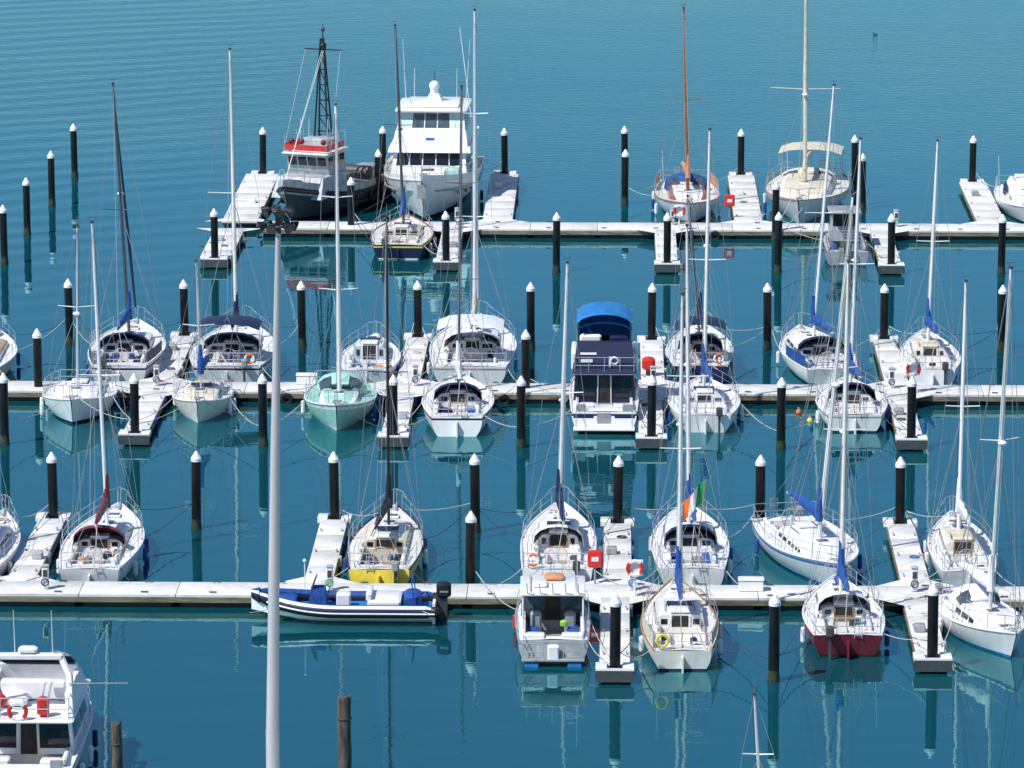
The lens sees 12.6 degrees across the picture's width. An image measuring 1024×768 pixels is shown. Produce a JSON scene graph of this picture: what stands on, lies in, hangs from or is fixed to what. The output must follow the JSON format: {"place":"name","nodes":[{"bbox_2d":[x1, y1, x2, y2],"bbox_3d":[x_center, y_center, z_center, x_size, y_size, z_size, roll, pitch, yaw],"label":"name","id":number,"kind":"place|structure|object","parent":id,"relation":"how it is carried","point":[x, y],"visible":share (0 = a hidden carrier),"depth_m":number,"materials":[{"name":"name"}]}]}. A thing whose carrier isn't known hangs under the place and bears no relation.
{"place":"outdoors","nodes":[
{"label":"outdoors","id":0,"kind":"place"},
{"bbox_2d":[0,0,1023,767],"bbox_3d":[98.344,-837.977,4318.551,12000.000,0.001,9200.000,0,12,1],"label":"water","id":1,"kind":"structure","parent":0,"point":[570,90],"depth_m":224.01,"materials":[{"name":"liquid"}]},
{"bbox_2d":[0,205,8,264],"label":"mooring pile","id":2,"kind":"object","parent":1,"relation":"in","point":[3,237],"visible":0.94,"depth_m":239.68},
{"bbox_2d":[0,373,9,444],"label":"mooring pile","id":3,"kind":"object","parent":1,"relation":"in","point":[4,425],"visible":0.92,"depth_m":196.66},
{"bbox_2d":[0,465,48,580],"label":"sailboat","id":4,"kind":"object","parent":1,"relation":"on","point":[10,536],"visible":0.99,"depth_m":176.22,"materials":[{"name":"white plastic"}]},
{"bbox_2d":[22,178,30,234],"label":"mooring pile","id":5,"kind":"object","parent":1,"relation":"in","point":[26,205],"visible":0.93,"depth_m":248.57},
{"bbox_2d":[0,316,64,379],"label":"cabin boat","id":6,"kind":"object","parent":1,"relation":"on","point":[8,350],"visible":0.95,"depth_m":212.94,"materials":[{"name":"white plastic"}]},
{"bbox_2d":[0,512,71,580],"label":"finger pontoon","id":7,"kind":"object","parent":1,"relation":"on","point":[40,545],"visible":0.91,"depth_m":176.50,"materials":[{"name":"concrete"}]},
{"bbox_2d":[32,328,42,386],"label":"mooring pile","id":8,"kind":"object","parent":1,"relation":"in","point":[37,347],"visible":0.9,"depth_m":206.24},
{"bbox_2d":[47,151,55,205],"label":"mooring pile","id":9,"kind":"object","parent":1,"relation":"in","point":[51,181],"visible":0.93,"depth_m":257.95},
{"bbox_2d":[46,452,57,518],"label":"mooring pile","id":10,"kind":"object","parent":1,"relation":"in","point":[51,460],"visible":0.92,"depth_m":181.37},
{"bbox_2d":[0,610,126,767],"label":"cabin cruiser","id":11,"kind":"object","parent":1,"relation":"on","point":[46,713],"visible":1,"depth_m":147.25,"materials":[{"name":"white plastic"}]},
{"bbox_2d":[64,279,73,344],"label":"mooring pile","id":12,"kind":"object","parent":1,"relation":"in","point":[68,285],"visible":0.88,"depth_m":218.48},
{"bbox_2d":[9,223,129,423],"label":"sailboat","id":13,"kind":"object","parent":1,"relation":"on","point":[59,397],"visible":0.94,"depth_m":201.94,"materials":[{"name":"white plastic"}]},
{"bbox_2d":[70,124,77,177],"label":"mooring pile","id":14,"kind":"object","parent":1,"relation":"in","point":[74,158],"visible":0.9,"depth_m":267.73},
{"bbox_2d":[27,217,190,582],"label":"sailboat","id":15,"kind":"object","parent":1,"relation":"on","point":[106,541],"visible":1,"depth_m":175.19,"materials":[{"name":"white plastic"}]},
{"bbox_2d":[110,721,122,767],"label":"timber pile","id":16,"kind":"object","parent":1,"relation":"in","point":[116,743],"visible":1,"depth_m":143.32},
{"bbox_2d":[73,79,180,380],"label":"sailboat","id":17,"kind":"object","parent":1,"relation":"on","point":[140,345],"visible":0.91,"depth_m":212.24,"materials":[{"name":"white plastic"}]},
{"bbox_2d":[129,373,138,432],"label":"mooring pile","id":18,"kind":"object","parent":1,"relation":"in","point":[134,402],"visible":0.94,"depth_m":196.57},
{"bbox_2d":[118,391,173,444],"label":"finger pontoon","id":19,"kind":"object","parent":1,"relation":"on","point":[151,402],"visible":0.82,"depth_m":200.30,"materials":[{"name":"concrete"}]},
{"bbox_2d":[139,331,197,381],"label":"finger pontoon","id":20,"kind":"object","parent":1,"relation":"on","point":[170,361],"visible":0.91,"depth_m":213.09,"materials":[{"name":"concrete"}]},
{"bbox_2d":[179,279,188,335],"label":"mooring pile","id":21,"kind":"object","parent":1,"relation":"in","point":[183,286],"visible":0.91,"depth_m":218.23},
{"bbox_2d":[191,451,201,529],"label":"mooring pile","id":22,"kind":"object","parent":1,"relation":"in","point":[196,460],"visible":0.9,"depth_m":181.41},
{"bbox_2d":[139,257,258,425],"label":"sailboat","id":23,"kind":"object","parent":1,"relation":"on","point":[208,399],"visible":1,"depth_m":202.27,"materials":[{"name":"white plastic"}]},
{"bbox_2d":[210,208,218,267],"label":"mooring pile","id":24,"kind":"object","parent":1,"relation":"in","point":[214,232],"visible":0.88,"depth_m":238.61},
{"bbox_2d":[198,228,259,266],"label":"finger pontoon","id":25,"kind":"object","parent":1,"relation":"on","point":[206,259],"visible":0.74,"depth_m":241.84,"materials":[{"name":"concrete"}]},
{"bbox_2d":[163,48,297,381],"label":"sailboat","id":26,"kind":"object","parent":1,"relation":"on","point":[245,343],"visible":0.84,"depth_m":212.04,"materials":[{"name":"white plastic"}]},
{"bbox_2d":[209,170,278,227],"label":"finger pontoon","id":27,"kind":"object","parent":1,"relation":"on","point":[249,211],"visible":0.79,"depth_m":257.45,"materials":[{"name":"concrete"}]},
{"bbox_2d":[257,373,267,446],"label":"mooring pile","id":28,"kind":"object","parent":1,"relation":"in","point":[262,408],"visible":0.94,"depth_m":196.36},
{"bbox_2d":[297,281,306,346],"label":"mooring pile","id":29,"kind":"object","parent":1,"relation":"in","point":[301,289],"visible":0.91,"depth_m":217.98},
{"bbox_2d":[286,513,355,582],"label":"finger pontoon","id":30,"kind":"object","parent":1,"relation":"on","point":[329,547],"visible":0.85,"depth_m":176.44,"materials":[{"name":"concrete"}]},
{"bbox_2d":[267,94,386,430],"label":"sailboat","id":31,"kind":"object","parent":1,"relation":"on","point":[345,393],"visible":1,"depth_m":200.94,"materials":[{"name":"teal plastic"}]},
{"bbox_2d":[328,451,339,519],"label":"mooring pile","id":32,"kind":"object","parent":1,"relation":"in","point":[333,459],"visible":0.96,"depth_m":181.14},
{"bbox_2d":[337,694,351,767],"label":"timber pile","id":33,"kind":"object","parent":1,"relation":"in","point":[344,717],"visible":1,"depth_m":143.03,"materials":[{"name":"wood"}]},
{"bbox_2d":[249,559,450,623],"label":"rigid inflatable boat","id":34,"kind":"object","parent":1,"relation":"on","point":[323,603],"visible":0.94,"depth_m":167.41,"materials":[{"name":"blue rubber"}]},
{"bbox_2d":[306,321,413,382],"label":"cabin boat","id":35,"kind":"object","parent":1,"relation":"on","point":[377,351],"visible":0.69,"depth_m":211.16,"materials":[{"name":"white plastic"}]},
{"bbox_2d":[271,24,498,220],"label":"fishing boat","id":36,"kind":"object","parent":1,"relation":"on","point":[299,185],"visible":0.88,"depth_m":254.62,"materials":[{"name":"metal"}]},
{"bbox_2d":[389,375,397,447],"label":"mooring pile","id":37,"kind":"object","parent":1,"relation":"in","point":[394,424],"visible":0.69,"depth_m":196.17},
{"bbox_2d":[321,204,470,583],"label":"sailboat","id":38,"kind":"object","parent":1,"relation":"on","point":[387,543],"visible":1,"depth_m":175.34,"materials":[{"name":"white plastic"}]},
{"bbox_2d":[354,21,440,260],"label":"sailboat","id":39,"kind":"object","parent":1,"relation":"on","point":[410,236],"visible":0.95,"depth_m":243.68,"materials":[{"name":"white plastic"}]},
{"bbox_2d":[377,392,422,446],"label":"finger pontoon","id":40,"kind":"object","parent":1,"relation":"on","point":[405,402],"visible":0.74,"depth_m":199.32,"materials":[{"name":"concrete"}]},
{"bbox_2d":[376,332,437,383],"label":"finger pontoon","id":41,"kind":"object","parent":1,"relation":"on","point":[416,350],"visible":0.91,"depth_m":213.40,"materials":[{"name":"concrete"}]},
{"bbox_2d":[413,280,421,336],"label":"mooring pile","id":42,"kind":"object","parent":1,"relation":"in","point":[417,287],"visible":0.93,"depth_m":217.92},
{"bbox_2d":[357,28,500,220],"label":"motor yacht","id":43,"kind":"object","parent":1,"relation":"on","point":[435,115],"visible":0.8,"depth_m":257.17,"materials":[{"name":"white plastic"}]},
{"bbox_2d":[442,211,449,270],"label":"mooring pile","id":44,"kind":"object","parent":1,"relation":"in","point":[445,242],"visible":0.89,"depth_m":237.82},
{"bbox_2d":[433,229,479,269],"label":"finger pontoon","id":45,"kind":"object","parent":1,"relation":"on","point":[440,264],"visible":0.69,"depth_m":240.69,"materials":[{"name":"concrete"}]},
{"bbox_2d":[399,85,515,437],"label":"sailboat","id":46,"kind":"object","parent":1,"relation":"on","point":[458,403],"visible":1,"depth_m":200.94,"materials":[{"name":"white plastic"}]},
{"bbox_2d":[409,8,526,383],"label":"sailboat","id":47,"kind":"object","parent":1,"relation":"on","point":[500,350],"visible":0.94,"depth_m":212.29,"materials":[{"name":"white plastic"}]},
{"bbox_2d":[465,511,476,584],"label":"mooring pile","id":48,"kind":"object","parent":1,"relation":"in","point":[470,564],"visible":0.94,"depth_m":171.25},
{"bbox_2d":[469,453,480,532],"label":"mooring pile","id":49,"kind":"object","parent":1,"relation":"in","point":[474,461],"visible":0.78,"depth_m":180.80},
{"bbox_2d":[469,170,524,221],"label":"finger pontoon","id":50,"kind":"object","parent":1,"relation":"on","point":[502,193],"visible":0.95,"depth_m":258.07,"materials":[{"name":"concrete"}]},
{"bbox_2d":[0,580,1023,611],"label":"floating dock","id":51,"kind":"object","parent":1,"relation":"on","point":[148,593],"visible":0.52,"depth_m":169.72,"materials":[{"name":"concrete"}]},
{"bbox_2d":[738,576,763,591],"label":"dock storage box","id":52,"kind":"object","parent":51,"relation":"on","point":[751,583],"visible":1,"depth_m":169.78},
{"bbox_2d":[8,380,1023,404],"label":"floating dock","id":53,"kind":"object","parent":1,"relation":"on","point":[749,393],"visible":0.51,"depth_m":205.75,"materials":[{"name":"concrete"}]},
{"bbox_2d":[516,376,525,447],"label":"mooring pile","id":54,"kind":"object","parent":1,"relation":"in","point":[521,412],"visible":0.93,"depth_m":196.11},
{"bbox_2d":[521,329,529,388],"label":"mooring pile","id":55,"kind":"object","parent":1,"relation":"in","point":[525,356],"visible":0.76,"depth_m":205.90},
{"bbox_2d":[526,282,534,348],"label":"mooring pile","id":56,"kind":"object","parent":1,"relation":"in","point":[530,289],"visible":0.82,"depth_m":217.41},
{"bbox_2d":[475,553,609,666],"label":"cabin cruiser","id":57,"kind":"object","parent":1,"relation":"on","point":[552,622],"visible":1,"depth_m":163.65,"materials":[{"name":"white plastic"}]},
{"bbox_2d":[480,251,617,583],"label":"sailboat","id":58,"kind":"object","parent":1,"relation":"on","point":[559,530],"visible":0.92,"depth_m":175.40,"materials":[{"name":"white plastic"}]},
{"bbox_2d":[552,212,560,272],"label":"mooring pile","id":59,"kind":"object","parent":1,"relation":"in","point":[556,242],"visible":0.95,"depth_m":237.26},
{"bbox_2d":[527,301,646,432],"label":"flybridge cruiser","id":60,"kind":"object","parent":1,"relation":"on","point":[607,351],"visible":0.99,"depth_m":200.73,"materials":[{"name":"white plastic"}]},
{"bbox_2d":[609,594,621,682],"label":"mooring pile","id":61,"kind":"object","parent":1,"relation":"in","point":[615,629],"visible":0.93,"depth_m":159.01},
{"bbox_2d":[584,597,648,681],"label":"finger pontoon","id":62,"kind":"object","parent":1,"relation":"on","point":[624,672],"visible":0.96,"depth_m":162.81,"materials":[{"name":"concrete"}]},
{"bbox_2d":[585,517,651,583],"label":"finger pontoon","id":63,"kind":"object","parent":1,"relation":"on","point":[618,553],"visible":0.82,"depth_m":175.75,"materials":[{"name":"concrete"}]},
{"bbox_2d":[613,455,623,522],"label":"mooring pile","id":64,"kind":"object","parent":1,"relation":"in","point":[618,463],"visible":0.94,"depth_m":180.56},
{"bbox_2d":[621,149,628,204],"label":"mooring pile","id":65,"kind":"object","parent":1,"relation":"in","point":[625,173],"visible":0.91,"depth_m":258.37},
{"bbox_2d":[260,220,1023,239],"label":"floating dock","id":66,"kind":"object","parent":1,"relation":"on","point":[755,230],"visible":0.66,"depth_m":247.97,"materials":[{"name":"concrete"}]},
{"bbox_2d":[647,375,656,448],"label":"mooring pile","id":67,"kind":"object","parent":1,"relation":"in","point":[651,407],"visible":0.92,"depth_m":195.93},
{"bbox_2d":[647,283,656,339],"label":"mooring pile","id":68,"kind":"object","parent":1,"relation":"in","point":[652,290],"visible":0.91,"depth_m":217.25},
{"bbox_2d":[636,393,668,447],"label":"finger pontoon","id":69,"kind":"object","parent":1,"relation":"on","point":[643,440],"visible":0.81,"depth_m":198.28,"materials":[{"name":"concrete"}]},
{"bbox_2d":[637,335,683,383],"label":"finger pontoon","id":70,"kind":"object","parent":1,"relation":"on","point":[654,349],"visible":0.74,"depth_m":213.64,"materials":[{"name":"concrete"}]},
{"bbox_2d":[641,229,688,271],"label":"finger pontoon","id":71,"kind":"object","parent":1,"relation":"on","point":[660,265],"visible":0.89,"depth_m":240.94,"materials":[{"name":"concrete"}]},
{"bbox_2d":[663,212,671,272],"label":"mooring pile","id":72,"kind":"object","parent":1,"relation":"in","point":[667,218],"visible":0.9,"depth_m":237.18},
{"bbox_2d":[628,4,736,222],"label":"sailboat","id":73,"kind":"object","parent":1,"relation":"on","point":[670,191],"visible":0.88,"depth_m":254.76,"materials":[{"name":"white plastic"}]},
{"bbox_2d":[622,220,754,584],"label":"sailboat","id":74,"kind":"object","parent":1,"relation":"on","point":[719,555],"visible":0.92,"depth_m":174.92,"materials":[{"name":"white plastic"}]},
{"bbox_2d":[621,281,767,672],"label":"sailboat","id":75,"kind":"object","parent":1,"relation":"on","point":[681,626],"visible":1,"depth_m":163.72,"materials":[{"name":"white plastic"}]},
{"bbox_2d":[656,194,762,382],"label":"sailboat","id":76,"kind":"object","parent":1,"relation":"on","point":[720,359],"visible":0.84,"depth_m":212.08,"materials":[{"name":"white plastic"}]},
{"bbox_2d":[656,128,776,433],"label":"sailboat","id":77,"kind":"object","parent":1,"relation":"on","point":[725,402],"visible":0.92,"depth_m":201.42,"materials":[{"name":"white plastic"}]},
{"bbox_2d":[722,172,771,222],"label":"finger pontoon","id":78,"kind":"object","parent":1,"relation":"on","point":[747,208],"visible":0.87,"depth_m":257.35,"materials":[{"name":"concrete"}]},
{"bbox_2d":[740,679,776,767],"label":"sailboat","id":79,"kind":"object","parent":1,"relation":"on","point":[757,740],"visible":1,"depth_m":140.06,"materials":[{"name":"white metal"}]},
{"bbox_2d":[625,191,894,584],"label":"sailboat","id":80,"kind":"object","parent":1,"relation":"on","point":[786,541],"visible":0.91,"depth_m":174.38,"materials":[{"name":"white plastic"}]},
{"bbox_2d":[755,455,765,518],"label":"mooring pile","id":81,"kind":"object","parent":1,"relation":"in","point":[760,463],"visible":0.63,"depth_m":180.54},
{"bbox_2d":[763,283,771,349],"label":"mooring pile","id":82,"kind":"object","parent":1,"relation":"in","point":[767,291],"visible":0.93,"depth_m":217.30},
{"bbox_2d":[767,594,780,682],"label":"mooring pile","id":83,"kind":"object","parent":1,"relation":"in","point":[774,638],"visible":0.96,"depth_m":159.08,"materials":[{"name":"metal"}]},
{"bbox_2d":[774,212,782,272],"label":"mooring pile","id":84,"kind":"object","parent":1,"relation":"in","point":[778,245],"visible":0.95,"depth_m":237.25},
{"bbox_2d":[776,377,786,449],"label":"mooring pile","id":85,"kind":"object","parent":1,"relation":"in","point":[781,412],"visible":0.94,"depth_m":195.68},
{"bbox_2d":[744,0,855,222],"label":"sailboat","id":86,"kind":"object","parent":1,"relation":"on","point":[794,183],"visible":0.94,"depth_m":255.16,"materials":[{"name":"white plastic"}]},
{"bbox_2d":[771,84,879,384],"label":"sailboat","id":87,"kind":"object","parent":1,"relation":"on","point":[797,346],"visible":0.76,"depth_m":211.99,"materials":[{"name":"white plastic"}]},
{"bbox_2d":[782,205,887,266],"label":"aluminium workboat","id":88,"kind":"object","parent":1,"relation":"on","point":[836,225],"visible":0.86,"depth_m":242.19,"materials":[{"name":"grey metal"}]},
{"bbox_2d":[786,134,906,433],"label":"sailboat","id":89,"kind":"object","parent":1,"relation":"on","point":[876,407],"visible":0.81,"depth_m":201.27,"materials":[{"name":"white plastic"}]},
{"bbox_2d":[779,249,926,659],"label":"sailboat","id":90,"kind":"object","parent":1,"relation":"on","point":[842,616],"visible":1,"depth_m":164.77,"materials":[{"name":"white plastic"}]},
{"bbox_2d":[851,135,858,189],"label":"mooring pile","id":91,"kind":"object","parent":1,"relation":"in","point":[854,141],"visible":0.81,"depth_m":263.47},
{"bbox_2d":[859,230,904,273],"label":"finger pontoon","id":92,"kind":"object","parent":1,"relation":"on","point":[879,240],"visible":0.76,"depth_m":240.66,"materials":[{"name":"concrete"}]},
{"bbox_2d":[880,284,888,338],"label":"mooring pile","id":93,"kind":"object","parent":1,"relation":"in","point":[884,292],"visible":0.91,"depth_m":217.42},
{"bbox_2d":[888,213,895,274],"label":"mooring pile","id":94,"kind":"object","parent":1,"relation":"in","point":[891,238],"visible":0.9,"depth_m":236.80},
{"bbox_2d":[869,335,927,384],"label":"finger pontoon","id":95,"kind":"object","parent":1,"relation":"on","point":[886,351],"visible":0.67,"depth_m":213.20,"materials":[{"name":"concrete"}]},
{"bbox_2d":[895,456,905,523],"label":"mooring pile","id":96,"kind":"object","parent":1,"relation":"in","point":[900,464],"visible":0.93,"depth_m":180.47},
{"bbox_2d":[884,394,929,449],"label":"finger pontoon","id":97,"kind":"object","parent":1,"relation":"on","point":[898,405],"visible":0.8,"depth_m":198.54,"materials":[{"name":"concrete"}]},
{"bbox_2d":[907,376,916,437],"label":"mooring pile","id":98,"kind":"object","parent":1,"relation":"in","point":[911,406],"visible":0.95,"depth_m":195.63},
{"bbox_2d":[879,598,952,671],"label":"finger pontoon","id":99,"kind":"object","parent":1,"relation":"on","point":[915,611],"visible":0.77,"depth_m":163.40,"materials":[{"name":"concrete"}]},
{"bbox_2d":[878,517,953,585],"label":"finger pontoon","id":100,"kind":"object","parent":1,"relation":"on","point":[906,547],"visible":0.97,"depth_m":176.03,"materials":[{"name":"concrete"}]},
{"bbox_2d":[927,583,938,657],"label":"mooring pile","id":101,"kind":"object","parent":1,"relation":"in","point":[932,620],"visible":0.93,"depth_m":160.40,"materials":[{"name":"metal"}]},
{"bbox_2d":[888,136,997,384],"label":"sailboat","id":102,"kind":"object","parent":1,"relation":"on","point":[932,353],"visible":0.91,"depth_m":211.69,"materials":[{"name":"white plastic"}]},
{"bbox_2d":[905,279,1014,585],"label":"sailboat","id":103,"kind":"object","parent":1,"relation":"on","point":[943,543],"visible":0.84,"depth_m":175.26,"materials":[{"name":"white plastic"}]},
{"bbox_2d":[905,262,1023,657],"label":"sailboat","id":104,"kind":"object","parent":1,"relation":"on","point":[982,615],"visible":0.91,"depth_m":163.99,"materials":[{"name":"white plastic"}]},
{"bbox_2d":[959,178,1019,223],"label":"finger pontoon","id":105,"kind":"object","parent":1,"relation":"on","point":[980,201],"visible":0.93,"depth_m":256.44,"materials":[{"name":"concrete"}]},
{"bbox_2d":[976,155,1023,222],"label":"cabin boat","id":106,"kind":"object","parent":1,"relation":"on","point":[1009,195],"visible":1,"depth_m":255.20,"materials":[{"name":"white plastic"}]},
{"bbox_2d":[997,285,1006,350],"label":"mooring pile","id":107,"kind":"object","parent":1,"relation":"in","point":[1002,291],"visible":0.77,"depth_m":217.12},
{"bbox_2d":[997,214,1006,274],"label":"mooring pile","id":108,"kind":"object","parent":1,"relation":"in","point":[1001,244],"visible":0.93,"depth_m":236.85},
{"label":"wharf","id":109,"kind":"structure","parent":0,"visible":0},
{"bbox_2d":[257,204,298,767],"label":"light mast","id":110,"kind":"object","parent":109,"relation":"on","point":[272,698],"visible":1,"depth_m":118.62,"materials":[{"name":"metal"}]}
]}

